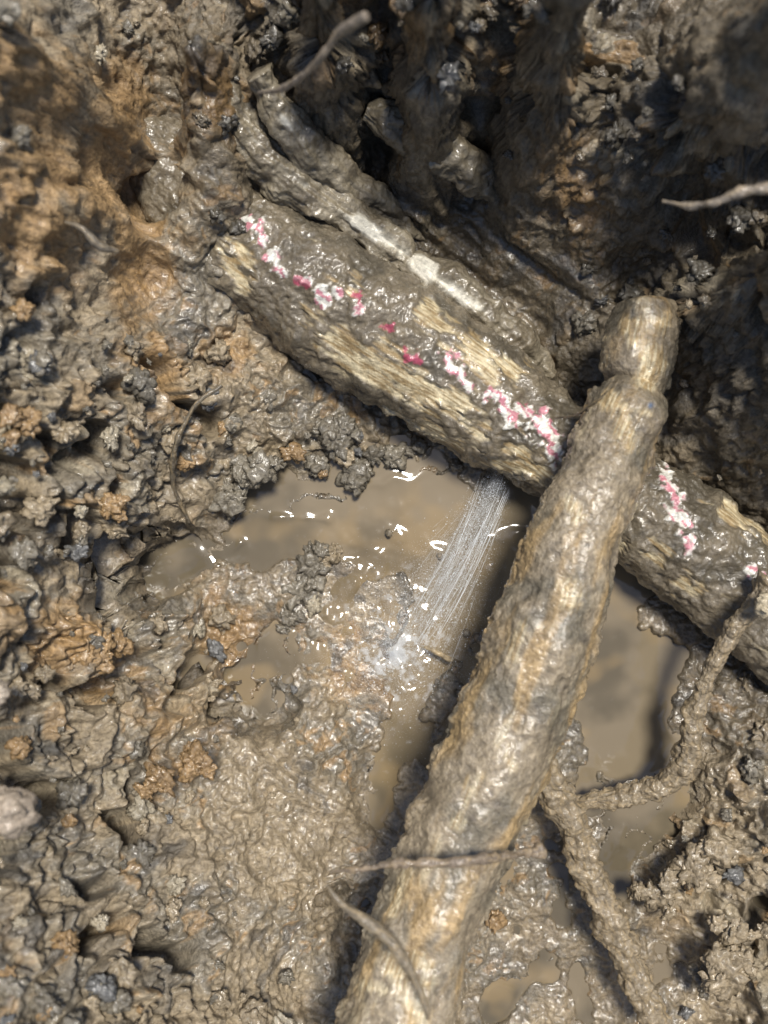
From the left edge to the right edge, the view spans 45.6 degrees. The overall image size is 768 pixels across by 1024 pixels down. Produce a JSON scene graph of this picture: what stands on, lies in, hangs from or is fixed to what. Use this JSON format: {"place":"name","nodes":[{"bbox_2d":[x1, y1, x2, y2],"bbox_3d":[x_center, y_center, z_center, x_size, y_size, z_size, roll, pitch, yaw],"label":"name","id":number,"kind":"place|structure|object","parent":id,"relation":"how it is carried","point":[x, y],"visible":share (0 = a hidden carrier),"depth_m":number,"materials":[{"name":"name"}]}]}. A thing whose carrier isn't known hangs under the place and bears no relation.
{"place":"outdoors","nodes":[
{"label":"outdoors","id":0,"kind":"place"},
{"bbox_2d":[0,0,767,1023],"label":"muddy ground","id":1,"kind":"structure","parent":0,"point":[540,230],"depth_m":0.62,"materials":[{"name":"brown soil"}]},
{"bbox_2d":[0,680,11,705],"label":"stone","id":2,"kind":"object","parent":1,"relation":"on","point":[5,691],"visible":1,"depth_m":0.51,"materials":[{"name":"beige stone"}]},
{"bbox_2d":[0,784,42,838],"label":"stone","id":3,"kind":"object","parent":1,"relation":"on","point":[19,815],"visible":1,"depth_m":0.49,"materials":[{"name":"beige stone"}]},
{"bbox_2d":[64,221,118,253],"bbox_3d":[-0.168,-0.156,0.522,0.032,0.018,0.007,30,90,0],"label":"rootlet","id":4,"kind":"object","parent":1,"relation":"on","point":[94,241],"visible":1,"depth_m":0.52,"materials":[{"name":"brown plant"}]},
{"bbox_2d":[169,384,222,523],"bbox_3d":[-0.134,-0.042,0.639,0.020,0.044,0.100,18,90,0],"label":"rootlet","id":5,"kind":"object","parent":1,"relation":"on","point":[177,441],"visible":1,"depth_m":0.62,"materials":[{"name":"brown plant"}]},
{"bbox_2d":[257,11,369,93],"bbox_3d":[-0.038,-0.226,0.460,0.063,0.082,0.011,0,90,0],"label":"rootlet","id":6,"kind":"object","parent":1,"relation":"on","point":[350,25],"visible":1,"depth_m":0.44,"materials":[{"name":"brown plant"}]},
{"bbox_2d":[230,80,416,268],"bbox_3d":[-0.054,-0.226,0.626,0.176,0.086,0.048,37,90,0],"label":"buried pipe","id":7,"kind":"object","parent":1,"relation":"on","point":[275,175],"visible":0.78,"depth_m":0.63,"materials":[{"name":"grey metal"}]},
{"bbox_2d":[246,62,424,240],"bbox_3d":[-0.019,-0.232,0.649,0.166,0.150,0.043,29,90,0],"label":"buried root","id":8,"kind":"object","parent":1,"relation":"on","point":[309,148],"visible":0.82,"depth_m":0.61,"materials":[{"name":"brown wood"}]},
{"bbox_2d":[362,97,498,201],"bbox_3d":[0.041,-0.249,0.641,0.119,0.075,0.040,27,90,0],"label":"buried root","id":9,"kind":"object","parent":1,"relation":"on","point":[467,165],"visible":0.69,"depth_m":0.62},
{"bbox_2d":[129,114,767,684],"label":"leaking water pipe","id":10,"kind":"object","parent":1,"relation":"on","point":[335,308],"visible":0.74,"depth_m":0.63,"materials":[{"name":"brown wood"}]},
{"bbox_2d":[554,391,607,418],"bbox_3d":[0.129,-0.067,0.595,0.027,0.051,0.006,-25,90,0],"label":"rootlet","id":11,"kind":"object","parent":10,"relation":"on","point":[585,408],"visible":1,"depth_m":0.59,"materials":[{"name":"brown plant"}]},
{"bbox_2d":[754,591,767,618],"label":"stone","id":12,"kind":"object","parent":10,"relation":"on","point":[761,607],"visible":1,"depth_m":0.59,"materials":[{"name":"beige stone"}]},
{"bbox_2d":[139,435,767,1023],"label":"muddy water","id":13,"kind":"structure","parent":1,"relation":"on","point":[625,705],"depth_m":0.70,"materials":[{"name":"brown liquid"}]},
{"bbox_2d":[255,472,514,758],"bbox_3d":[0.002,0.102,0.672,0.242,0.052,0.246,-15,90,0],"label":"water spray","id":14,"kind":"object","parent":13,"relation":"on","point":[393,653],"visible":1,"depth_m":0.68,"materials":[{"name":"white"}]},
{"bbox_2d":[424,646,452,662],"bbox_3d":[0.041,0.106,0.685,0.024,0.008,0.005,29,90,0],"label":"rootlet","id":15,"kind":"object","parent":13,"relation":"on","point":[443,655],"visible":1,"depth_m":0.68,"materials":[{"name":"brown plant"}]},
{"bbox_2d":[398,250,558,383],"bbox_3d":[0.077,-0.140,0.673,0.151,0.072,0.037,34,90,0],"label":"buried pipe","id":16,"kind":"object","parent":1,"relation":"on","point":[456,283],"visible":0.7,"depth_m":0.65,"materials":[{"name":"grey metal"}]},
{"bbox_2d":[335,295,683,1023],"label":"tree root","id":17,"kind":"object","parent":1,"relation":"on","point":[511,717],"visible":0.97,"depth_m":0.56,"materials":[{"name":"brown plant"}]},
{"bbox_2d":[326,884,429,1019],"bbox_3d":[0.001,0.238,0.503,0.016,0.014,0.090,-39,90,0],"label":"rootlet","id":18,"kind":"object","parent":17,"relation":"on","point":[379,931],"visible":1,"depth_m":0.50,"materials":[{"name":"brown plant"}]},
{"bbox_2d":[329,843,547,872],"bbox_3d":[0.032,0.200,0.528,0.128,0.032,0.014,-2,90,0],"label":"rootlet","id":19,"kind":"object","parent":17,"relation":"on","point":[538,850],"visible":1,"depth_m":0.52,"materials":[{"name":"brown plant"}]},
{"bbox_2d":[538,757,672,1023],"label":"thin root","id":20,"kind":"object","parent":1,"relation":"on","point":[613,933],"visible":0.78,"depth_m":0.64,"materials":[{"name":"brown plant"}]},
{"bbox_2d":[576,570,767,811],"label":"thin root","id":21,"kind":"object","parent":1,"relation":"on","point":[675,774],"visible":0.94,"depth_m":0.64,"materials":[{"name":"brown plant"}]},
{"bbox_2d":[662,182,767,210],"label":"rootlet","id":22,"kind":"object","parent":1,"relation":"on","point":[738,192],"visible":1,"depth_m":0.46,"materials":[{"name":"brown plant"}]}
]}

